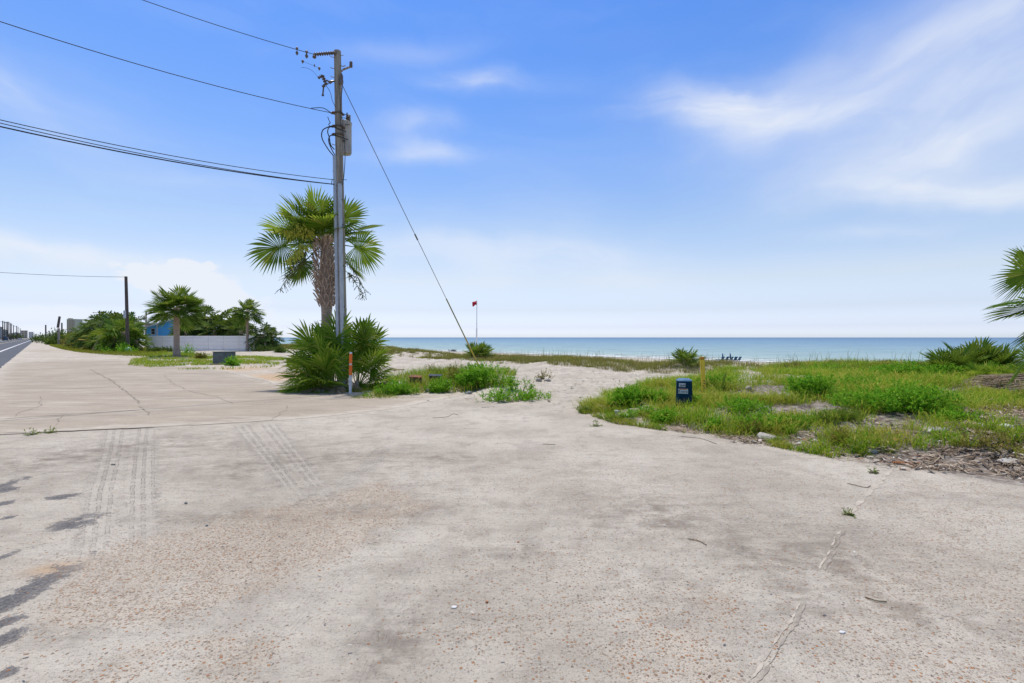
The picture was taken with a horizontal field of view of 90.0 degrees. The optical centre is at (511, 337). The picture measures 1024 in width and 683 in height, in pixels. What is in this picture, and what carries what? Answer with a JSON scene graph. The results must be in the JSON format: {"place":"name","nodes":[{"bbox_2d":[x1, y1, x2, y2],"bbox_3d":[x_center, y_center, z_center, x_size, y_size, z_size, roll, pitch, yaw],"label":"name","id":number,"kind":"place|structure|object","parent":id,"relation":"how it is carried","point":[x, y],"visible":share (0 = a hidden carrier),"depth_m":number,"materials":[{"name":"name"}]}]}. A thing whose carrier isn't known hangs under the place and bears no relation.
{"place":"outdoors","nodes":[
{"label":"outdoors","id":0,"kind":"place"},
{"bbox_2d":[0,338,32,367],"bbox_3d":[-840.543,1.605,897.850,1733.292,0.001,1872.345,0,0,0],"label":"road","id":1,"kind":"structure","parent":0,"point":[7,355],"depth_m":74.06,"materials":[{"name":"grey asphalt"}]},
{"bbox_2d":[0,341,459,433],"bbox_3d":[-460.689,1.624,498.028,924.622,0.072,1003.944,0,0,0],"label":"parking pavement","id":2,"kind":"structure","parent":0,"point":[161,398],"depth_m":13.53,"materials":[{"name":"concrete"}]},
{"bbox_2d":[3,357,287,432],"bbox_3d":[-19.640,1.584,24.817,7.316,0.001,42.528,0,0,-45],"label":"pavement crack","id":3,"kind":"object","parent":2,"relation":"on","point":[125,410],"visible":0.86,"depth_m":11.10,"materials":[{"name":"grey concrete"}]},
{"bbox_2d":[349,352,351,393],"bbox_3d":[-4.572,1.077,14.500,0.100,1.326,0.090,0,0,0],"label":"marker post","id":4,"kind":"object","parent":2,"relation":"on","point":[350,372],"visible":0.92,"depth_m":14.46,"materials":[{"name":"orange plastic"}]},
{"bbox_2d":[374,375,422,394],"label":"weed bush","id":5,"kind":"object","parent":2,"relation":"on","point":[395,388],"visible":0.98,"depth_m":14.21,"materials":[{"name":"green plant"}]},
{"bbox_2d":[0,341,1023,682],"bbox_3d":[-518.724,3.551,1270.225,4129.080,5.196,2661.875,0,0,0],"label":"ground","id":6,"kind":"structure","parent":0,"point":[158,585],"depth_m":3.83,"materials":[{"name":"grey concrete"}]},
{"bbox_2d":[30,330,56,342],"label":"scrub","id":7,"kind":"object","parent":6,"relation":"on","point":[38,339],"visible":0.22,"depth_m":138.40,"materials":[{"name":"green plant"}]},
{"bbox_2d":[44,327,70,343],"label":"scrub","id":8,"kind":"object","parent":6,"relation":"on","point":[54,337],"visible":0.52,"depth_m":108.19,"materials":[{"name":"green plant"}]},
{"bbox_2d":[56,316,60,343],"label":"broken pole","id":9,"kind":"object","parent":6,"relation":"on","point":[58,328],"visible":0.83,"depth_m":107.83,"materials":[{"name":"brown wood"}]},
{"bbox_2d":[60,327,81,347],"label":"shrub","id":10,"kind":"object","parent":6,"relation":"on","point":[73,339],"visible":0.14,"depth_m":72.60,"materials":[{"name":"green plant"}]},
{"bbox_2d":[67,318,81,332],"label":"condo tower","id":11,"kind":"structure","parent":6,"relation":"on","point":[71,322],"depth_m":1400.00,"materials":[{"name":"grey concrete"}]},
{"bbox_2d":[65,322,94,347],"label":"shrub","id":12,"kind":"object","parent":6,"relation":"on","point":[79,342],"visible":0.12,"depth_m":68.55,"materials":[{"name":"green plant"}]},
{"bbox_2d":[80,324,108,349],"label":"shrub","id":13,"kind":"object","parent":6,"relation":"on","point":[91,338],"visible":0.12,"depth_m":60.86,"materials":[{"name":"green plant"}]},
{"bbox_2d":[76,310,114,341],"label":"cabbage palm","id":14,"kind":"object","parent":6,"relation":"on","point":[93,320],"visible":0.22,"depth_m":65.39,"materials":[{"name":"green plant"}]},
{"bbox_2d":[49,344,167,356],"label":"verge grass","id":15,"kind":"structure","parent":6,"relation":"on","point":[90,351],"depth_m":52.24,"materials":[{"name":"green plant"}]},
{"bbox_2d":[92,311,138,340],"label":"cabbage palm","id":16,"kind":"object","parent":6,"relation":"on","point":[114,315],"visible":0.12,"depth_m":62.28,"materials":[{"name":"green plant"}]},
{"bbox_2d":[91,315,148,350],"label":"cabbage palm","id":17,"kind":"object","parent":6,"relation":"on","point":[120,337],"visible":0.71,"depth_m":56.37,"materials":[{"name":"green plant"}]},
{"bbox_2d":[101,342,139,352],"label":"bush","id":18,"kind":"object","parent":6,"relation":"on","point":[124,346],"visible":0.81,"depth_m":53.77,"materials":[{"name":"green plant"}]},
{"bbox_2d":[123,276,129,346],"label":"utility pole","id":19,"kind":"object","parent":6,"relation":"on","point":[126,313],"visible":0.91,"depth_m":54.89,"materials":[{"name":"wood"}]},
{"bbox_2d":[110,316,148,338],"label":"cabbage palm","id":20,"kind":"object","parent":6,"relation":"on","point":[133,318],"visible":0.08,"depth_m":60.30,"materials":[{"name":"green plant"}]},
{"bbox_2d":[118,311,146,334],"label":"cabbage palm","id":21,"kind":"object","parent":6,"relation":"on","point":[132,313],"visible":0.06,"depth_m":72.71,"materials":[{"name":"green plant"}]},
{"bbox_2d":[129,329,154,350],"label":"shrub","id":22,"kind":"object","parent":6,"relation":"on","point":[139,336],"visible":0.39,"depth_m":57.87,"materials":[{"name":"green plant"}]},
{"bbox_2d":[141,284,207,356],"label":"cabbage palm","id":23,"kind":"object","parent":6,"relation":"on","point":[184,303],"visible":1,"depth_m":41.59,"materials":[{"name":"green plant"}]},
{"bbox_2d":[140,319,219,345],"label":"beach house","id":24,"kind":"structure","parent":6,"relation":"on","point":[156,330],"depth_m":76.00,"materials":[{"name":"blue"}]},
{"bbox_2d":[172,343,195,353],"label":"bush","id":25,"kind":"object","parent":6,"relation":"on","point":[187,349],"visible":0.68,"depth_m":46.95,"materials":[{"name":"green plant"}]},
{"bbox_2d":[167,321,203,349],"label":"cabbage palm","id":26,"kind":"object","parent":6,"relation":"on","point":[185,333],"visible":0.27,"depth_m":63.14,"materials":[{"name":"green plant"}]},
{"bbox_2d":[180,312,216,349],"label":"cabbage palm","id":27,"kind":"object","parent":6,"relation":"on","point":[193,332],"visible":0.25,"depth_m":64.17,"materials":[{"name":"green plant"}]},
{"bbox_2d":[194,351,208,358],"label":"bush","id":28,"kind":"object","parent":6,"relation":"on","point":[200,355],"visible":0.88,"depth_m":37.92,"materials":[{"name":"green plant"}]},
{"bbox_2d":[147,336,265,350],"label":"board fence","id":29,"kind":"object","parent":6,"relation":"on","point":[203,338],"visible":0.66,"depth_m":60.50,"materials":[{"name":"white wood"}]},
{"bbox_2d":[189,305,223,349],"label":"cabbage palm","id":30,"kind":"object","parent":6,"relation":"on","point":[209,310],"visible":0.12,"depth_m":66.86,"materials":[{"name":"green plant"}]},
{"bbox_2d":[194,316,235,349],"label":"cabbage palm","id":31,"kind":"object","parent":6,"relation":"on","point":[208,325],"visible":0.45,"depth_m":62.96,"materials":[{"name":"green plant"}]},
{"bbox_2d":[203,308,243,349],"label":"cabbage palm","id":32,"kind":"object","parent":6,"relation":"on","point":[224,314],"visible":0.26,"depth_m":65.20,"materials":[{"name":"green plant"}]},
{"bbox_2d":[211,351,238,364],"bbox_3d":[-17.141,1.222,30.500,1.200,0.780,1.050,0,0,22],"label":"utility cabinet","id":33,"kind":"object","parent":6,"relation":"on","point":[219,356],"visible":0.85,"depth_m":30.16,"materials":[{"name":"metal"}]},
{"bbox_2d":[212,317,242,349],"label":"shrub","id":34,"kind":"object","parent":6,"relation":"on","point":[224,323],"visible":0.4,"depth_m":63.09,"materials":[{"name":"green plant"}]},
{"bbox_2d":[222,355,242,365],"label":"bush","id":35,"kind":"object","parent":6,"relation":"on","point":[231,361],"visible":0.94,"depth_m":29.11,"materials":[{"name":"green plant"}]},
{"bbox_2d":[222,320,255,349],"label":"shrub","id":36,"kind":"object","parent":6,"relation":"on","point":[239,332],"visible":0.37,"depth_m":62.63,"materials":[{"name":"green plant"}]},
{"bbox_2d":[227,298,266,350],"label":"cabbage palm","id":37,"kind":"object","parent":6,"relation":"on","point":[245,309],"visible":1,"depth_m":58.60,"materials":[{"name":"green plant"}]},
{"bbox_2d":[249,343,273,351],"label":"bush","id":38,"kind":"object","parent":6,"relation":"on","point":[261,348],"visible":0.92,"depth_m":56.60,"materials":[{"name":"green plant"}]},
{"bbox_2d":[245,322,277,349],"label":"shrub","id":39,"kind":"object","parent":6,"relation":"on","point":[264,330],"visible":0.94,"depth_m":59.60,"materials":[{"name":"green plant"}]},
{"bbox_2d":[257,327,285,350],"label":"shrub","id":40,"kind":"object","parent":6,"relation":"on","point":[275,341],"visible":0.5,"depth_m":60.78,"materials":[{"name":"green plant"}]},
{"bbox_2d":[271,345,288,352],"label":"bush","id":41,"kind":"object","parent":6,"relation":"on","point":[279,350],"visible":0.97,"depth_m":54.59,"materials":[{"name":"green plant"}]},
{"bbox_2d":[245,183,384,384],"bbox_3d":[-6.086,-1.561,16.639,4.432,6.595,3.228,0,0,0],"label":"cabbage palm","id":42,"kind":"object","parent":6,"relation":"on","point":[311,222],"visible":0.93,"depth_m":16.18,"materials":[{"name":"green plant"}]},
{"bbox_2d":[273,309,366,393],"bbox_3d":[-5.753,0.438,15.285,2.631,2.845,2.569,0,0,0],"label":"palmetto","id":43,"kind":"object","parent":6,"relation":"on","point":[319,344],"visible":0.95,"depth_m":15.13,"materials":[{"name":"green plant"}]},
{"bbox_2d":[128,351,517,398],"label":"sand grass","id":44,"kind":"structure","parent":6,"relation":"on","point":[136,361],"depth_m":25.37,"materials":[{"name":"green plant"}]},
{"bbox_2d":[312,49,352,388],"bbox_3d":[-5.498,-3.499,15.668,1.155,10.669,0.478,0,0,-23],"label":"utility pole","id":45,"kind":"object","parent":6,"relation":"on","point":[339,248],"visible":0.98,"depth_m":15.68,"materials":[{"name":"metal"}]},
{"bbox_2d":[0,123,313,181],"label":"overhead wire","id":46,"kind":"object","parent":45,"relation":"attached to","point":[136,152],"visible":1,"depth_m":12.34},
{"bbox_2d":[0,119,332,179],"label":"overhead wire","id":47,"kind":"object","parent":45,"relation":"attached to","point":[155,152],"visible":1,"depth_m":12.53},
{"bbox_2d":[0,126,333,184],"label":"overhead wire","id":48,"kind":"object","parent":45,"relation":"attached to","point":[157,158],"visible":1,"depth_m":12.55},
{"bbox_2d":[0,21,334,113],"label":"overhead wire","id":49,"kind":"object","parent":45,"relation":"attached to","point":[166,72],"visible":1,"depth_m":12.75,"materials":[{"name":"rubber"}]},
{"bbox_2d":[143,0,311,58],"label":"overhead wire","id":50,"kind":"object","parent":45,"relation":"attached to","point":[306,52],"visible":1,"depth_m":14.10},
{"bbox_2d":[301,67,334,105],"bbox_3d":[-5.891,-7.538,15.456,1.045,0.952,0.293,0,0,-42],"label":"fuse cutout","id":51,"kind":"object","parent":45,"relation":"hanging from","point":[324,81],"visible":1,"depth_m":15.58,"materials":[{"name":"ceramic"}]},
{"bbox_2d":[342,113,351,155],"bbox_3d":[-5.200,-6.355,15.976,0.417,1.286,0.448,0,0,0],"label":"pole transformer","id":52,"kind":"object","parent":45,"relation":"attached to","point":[347,128],"visible":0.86,"depth_m":15.87,"materials":[{"name":"paint"}]},
{"bbox_2d":[343,87,478,365],"bbox_3d":[-3.300,-3.170,19.168,0.060,9.378,7.818,0,0,30],"label":"guy wire","id":53,"kind":"object","parent":45,"relation":"attached to","point":[419,243],"visible":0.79,"depth_m":19.15,"materials":[{"name":"metal"}]},
{"bbox_2d":[319,313,403,391],"bbox_3d":[-4.650,0.541,15.899,2.644,2.708,2.417,0,0,0],"label":"palmetto","id":54,"kind":"object","parent":6,"relation":"on","point":[367,335],"visible":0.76,"depth_m":16.12,"materials":[{"name":"green plant"}]},
{"bbox_2d":[409,375,421,383],"bbox_3d":[-2.945,1.306,15.611,0.375,0.289,0.360,0,0,-6],"label":"valve box","id":55,"kind":"object","parent":6,"relation":"on","point":[416,377],"visible":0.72,"depth_m":15.46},
{"bbox_2d":[422,375,455,392],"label":"weed bush","id":56,"kind":"object","parent":6,"relation":"on","point":[438,385],"visible":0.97,"depth_m":14.67,"materials":[{"name":"green plant"}]},
{"bbox_2d":[446,359,465,384],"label":"weed bush","id":57,"kind":"object","parent":6,"relation":"on","point":[450,373],"visible":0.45,"depth_m":16.06,"materials":[{"name":"green plant"}]},
{"bbox_2d":[461,341,495,358],"bbox_3d":[-2.390,0.875,37.129,2.629,1.413,2.545,0,0,40],"label":"palmetto","id":58,"kind":"object","parent":6,"relation":"on","point":[479,349],"visible":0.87,"depth_m":36.64,"materials":[{"name":"green plant"}]},
{"bbox_2d":[450,359,511,387],"bbox_3d":[-0.921,1.097,15.540,1.890,0.879,1.540,0,0,0],"label":"weed bush","id":59,"kind":"object","parent":6,"relation":"on","point":[472,374],"visible":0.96,"depth_m":15.22,"materials":[{"name":"green plant"}]},
{"bbox_2d":[476,384,553,401],"bbox_3d":[0.064,1.401,13.183,2.079,0.490,1.379,0,0,0],"label":"weed bush","id":60,"kind":"object","parent":6,"relation":"on","point":[521,395],"visible":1,"depth_m":12.93,"materials":[{"name":"green plant"}]},
{"bbox_2d":[504,375,534,390],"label":"weed bush","id":61,"kind":"object","parent":6,"relation":"on","point":[510,381],"visible":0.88,"depth_m":14.53,"materials":[{"name":"green plant"}]},
{"bbox_2d":[427,369,669,403],"bbox_3d":[-3.083,1.587,25.878,13.320,0.373,29.135,0,0,-28],"label":"beach wrack","id":62,"kind":"object","parent":6,"relation":"on","point":[559,391],"visible":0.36,"depth_m":15.65,"materials":[{"name":"brown plant"}]},
{"bbox_2d":[576,402,598,411],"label":"weed bush","id":63,"kind":"object","parent":6,"relation":"on","point":[586,408],"visible":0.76,"depth_m":10.87,"materials":[{"name":"green plant"}]},
{"bbox_2d":[603,382,646,407],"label":"weed bush","id":64,"kind":"object","parent":6,"relation":"on","point":[632,393],"visible":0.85,"depth_m":10.86,"materials":[{"name":"green plant"}]},
{"bbox_2d":[618,402,655,418],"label":"weed bush","id":65,"kind":"object","parent":6,"relation":"on","point":[635,411],"visible":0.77,"depth_m":9.86,"materials":[{"name":"green plant"}]},
{"bbox_2d":[274,343,1016,373],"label":"dune grass","id":66,"kind":"structure","parent":6,"relation":"on","point":[580,360],"depth_m":29.74,"materials":[{"name":"green plant"}]},
{"bbox_2d":[638,385,667,404],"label":"weed bush","id":67,"kind":"object","parent":6,"relation":"on","point":[648,392],"visible":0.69,"depth_m":11.02,"materials":[{"name":"green plant"}]},
{"bbox_2d":[647,404,699,422],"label":"weed bush","id":68,"kind":"object","parent":6,"relation":"on","point":[663,417],"visible":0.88,"depth_m":9.40,"materials":[{"name":"green plant"}]},
{"bbox_2d":[676,378,692,405],"bbox_3d":[3.587,1.148,10.670,0.359,0.591,0.413,0,0,14],"label":"telecom pedestal","id":69,"kind":"object","parent":6,"relation":"on","point":[683,389],"visible":0.81,"depth_m":10.53,"materials":[{"name":"blue metal"}]},
{"bbox_2d":[668,347,707,365],"bbox_3d":[8.493,0.934,25.411,1.945,1.159,1.950,0,0,-21],"label":"palmetto","id":70,"kind":"object","parent":6,"relation":"on","point":[683,355],"visible":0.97,"depth_m":25.25,"materials":[{"name":"green plant"}]},
{"bbox_2d":[699,357,705,392],"bbox_3d":[4.483,0.928,12.024,0.150,0.942,0.057,0,0,0],"label":"yellow post","id":71,"kind":"object","parent":6,"relation":"on","point":[702,370],"visible":0.92,"depth_m":12.00,"materials":[{"name":"paint"}]},
{"bbox_2d":[702,413,723,430],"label":"weed bush","id":72,"kind":"object","parent":6,"relation":"on","point":[711,420],"visible":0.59,"depth_m":8.62,"materials":[{"name":"green plant"}]},
{"bbox_2d":[694,371,744,386],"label":"weed bush","id":73,"kind":"object","parent":6,"relation":"on","point":[712,380],"visible":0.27,"depth_m":13.23,"materials":[{"name":"green plant"}]},
{"bbox_2d":[708,372,742,391],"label":"spiky plant","id":74,"kind":"object","parent":6,"relation":"on","point":[722,384],"visible":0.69,"depth_m":12.23,"materials":[{"name":"green plant"}]},
{"bbox_2d":[710,394,775,413],"bbox_3d":[4.280,1.245,9.523,1.084,0.362,0.903,0,0,0],"label":"weed bush","id":75,"kind":"object","parent":6,"relation":"on","point":[743,403],"visible":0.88,"depth_m":9.43,"materials":[{"name":"green plant"}]},
{"bbox_2d":[736,417,766,434],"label":"weed bush","id":76,"kind":"object","parent":6,"relation":"on","point":[758,425],"visible":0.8,"depth_m":8.23,"materials":[{"name":"green plant"}]},
{"bbox_2d":[756,432,776,440],"bbox_3d":[3.955,1.553,7.977,0.276,0.134,0.342,0,0,19],"label":"concrete chunk","id":77,"kind":"object","parent":6,"relation":"on","point":[762,434],"visible":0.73,"depth_m":7.89,"materials":[{"name":"grey concrete"}]},
{"bbox_2d":[732,407,814,429],"bbox_3d":[4.333,1.353,8.525,1.303,0.353,0.850,0,0,0],"label":"weed bush","id":78,"kind":"object","parent":6,"relation":"on","point":[761,417],"visible":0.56,"depth_m":8.42,"materials":[{"name":"green plant"}]},
{"bbox_2d":[570,356,1023,461],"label":"mound grass","id":79,"kind":"structure","parent":6,"relation":"on","point":[979,395],"depth_m":9.71,"materials":[{"name":"green plant"}]},
{"bbox_2d":[757,531,844,682],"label":"slab groove","id":80,"kind":"object","parent":6,"relation":"on","point":[766,669],"visible":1,"depth_m":2.83},
{"bbox_2d":[597,380,1023,479],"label":"twig litter","id":81,"kind":"object","parent":6,"relation":"on","point":[1015,410],"visible":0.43,"depth_m":6.68,"materials":[{"name":"brown dry wood"}]},
{"bbox_2d":[784,371,840,398],"bbox_3d":[6.483,1.036,11.115,1.195,0.603,1.000,0,0,0],"label":"weed bush","id":82,"kind":"object","parent":6,"relation":"on","point":[807,382],"visible":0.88,"depth_m":10.91,"materials":[{"name":"green plant"}]},
{"bbox_2d":[748,468,893,681],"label":"slab lip","id":83,"kind":"object","parent":6,"relation":"on","point":[760,666],"visible":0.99,"depth_m":3.98,"materials":[{"name":"grey concrete"}]},
{"bbox_2d":[791,360,876,371],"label":"weed bush","id":84,"kind":"object","parent":6,"relation":"on","point":[827,365],"visible":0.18,"depth_m":19.75,"materials":[{"name":"green plant"}]},
{"bbox_2d":[813,405,864,424],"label":"weed bush","id":85,"kind":"object","parent":6,"relation":"on","point":[853,417],"visible":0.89,"depth_m":8.30,"materials":[{"name":"green plant"}]},
{"bbox_2d":[822,425,861,446],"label":"weed bush","id":86,"kind":"object","parent":6,"relation":"on","point":[841,429],"visible":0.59,"depth_m":7.29,"materials":[{"name":"green plant"}]},
{"bbox_2d":[826,388,878,406],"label":"weed bush","id":87,"kind":"object","parent":6,"relation":"on","point":[839,394],"visible":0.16,"depth_m":9.89,"materials":[{"name":"green plant"}]},
{"bbox_2d":[831,372,903,384],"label":"weed bush","id":88,"kind":"object","parent":6,"relation":"on","point":[847,379],"visible":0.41,"depth_m":11.85,"materials":[{"name":"green plant"}]},
{"bbox_2d":[833,424,907,453],"bbox_3d":[4.886,1.384,6.977,0.875,0.436,0.604,0,0,0],"label":"weed bush","id":89,"kind":"object","parent":6,"relation":"on","point":[864,439],"visible":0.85,"depth_m":6.96,"materials":[{"name":"green plant"}]},
{"bbox_2d":[731,380,1023,478],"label":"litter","id":90,"kind":"object","parent":6,"relation":"on","point":[884,457],"visible":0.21,"depth_m":6.78,"materials":[{"name":"plant"}]},
{"bbox_2d":[825,377,969,414],"bbox_3d":[6.729,1.014,9.007,2.004,0.624,1.612,0,0,0],"label":"weed bush","id":91,"kind":"object","parent":6,"relation":"on","point":[906,398],"visible":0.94,"depth_m":8.75,"materials":[{"name":"green plant"}]},
{"bbox_2d":[852,358,968,376],"bbox_3d":[12.914,1.006,16.674,1.770,0.698,3.089,0,0,-45],"label":"weed bush","id":92,"kind":"object","parent":6,"relation":"on","point":[909,368],"visible":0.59,"depth_m":16.47,"materials":[{"name":"green plant"}]},
{"bbox_2d":[908,344,994,373],"bbox_3d":[14.369,0.801,16.643,2.370,1.250,2.162,0,0,0],"label":"palmetto","id":93,"kind":"object","parent":6,"relation":"on","point":[938,357],"visible":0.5,"depth_m":16.36,"materials":[{"name":"green plant"}]},
{"bbox_2d":[934,404,982,421],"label":"weed bush","id":94,"kind":"object","parent":6,"relation":"on","point":[948,411],"visible":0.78,"depth_m":8.01,"materials":[{"name":"green plant"}]},
{"bbox_2d":[924,335,1017,361],"bbox_3d":[15.530,0.645,17.222,2.588,1.433,2.538,0,0,0],"label":"palmetto","id":95,"kind":"object","parent":6,"relation":"on","point":[975,346],"visible":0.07,"depth_m":16.92,"materials":[{"name":"green plant"}]},
{"bbox_2d":[951,360,996,380],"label":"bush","id":96,"kind":"object","parent":6,"relation":"on","point":[978,369],"visible":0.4,"depth_m":15.36,"materials":[{"name":"green plant"}]},
{"bbox_2d":[957,419,1023,453],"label":"weed bush","id":97,"kind":"object","parent":6,"relation":"on","point":[988,440],"visible":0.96,"depth_m":6.57,"materials":[{"name":"green plant"}]},
{"bbox_2d":[963,375,1023,384],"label":"dry frond","id":98,"kind":"object","parent":6,"relation":"on","point":[987,377],"visible":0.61,"depth_m":13.24,"materials":[{"name":"brown plant"}]},
{"bbox_2d":[964,342,1023,367],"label":"palmetto","id":99,"kind":"object","parent":6,"relation":"on","point":[1005,354],"visible":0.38,"depth_m":16.25,"materials":[{"name":"green plant"}]},
{"bbox_2d":[976,378,1023,388],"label":"dry frond","id":100,"kind":"object","parent":6,"relation":"on","point":[999,381],"visible":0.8,"depth_m":12.87,"materials":[{"name":"brown plant"}]},
{"bbox_2d":[981,364,1021,379],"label":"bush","id":101,"kind":"object","parent":6,"relation":"on","point":[1003,370],"visible":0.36,"depth_m":14.71,"materials":[{"name":"green plant"}]},
{"bbox_2d":[982,246,1023,386],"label":"cabbage palm","id":102,"kind":"object","parent":6,"relation":"on","point":[1015,278],"visible":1,"depth_m":10.92,"materials":[{"name":"green plant"}]},
{"bbox_2d":[996,458,1021,464],"bbox_3d":[6.028,1.497,6.181,0.306,0.064,0.174,0,0,0],"label":"concrete chunk","id":103,"kind":"object","parent":6,"relation":"on","point":[1007,460],"visible":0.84,"depth_m":6.15,"materials":[{"name":"grey concrete"}]},
{"bbox_2d":[0,0,1023,337],"label":"sky","id":104,"kind":"structure","parent":0,"point":[559,168],"materials":[{"name":"blue"}]},
{"bbox_2d":[140,337,1023,362],"bbox_3d":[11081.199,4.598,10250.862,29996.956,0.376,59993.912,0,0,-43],"label":"sea","id":105,"kind":"structure","parent":0,"point":[777,349],"depth_m":290.92,"materials":[{"name":"liquid"}]},
{"bbox_2d":[433,349,815,362],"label":"surf foam","id":106,"kind":"object","parent":105,"relation":"on","point":[664,357],"visible":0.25,"depth_m":117.97,"materials":[{"name":"white"}]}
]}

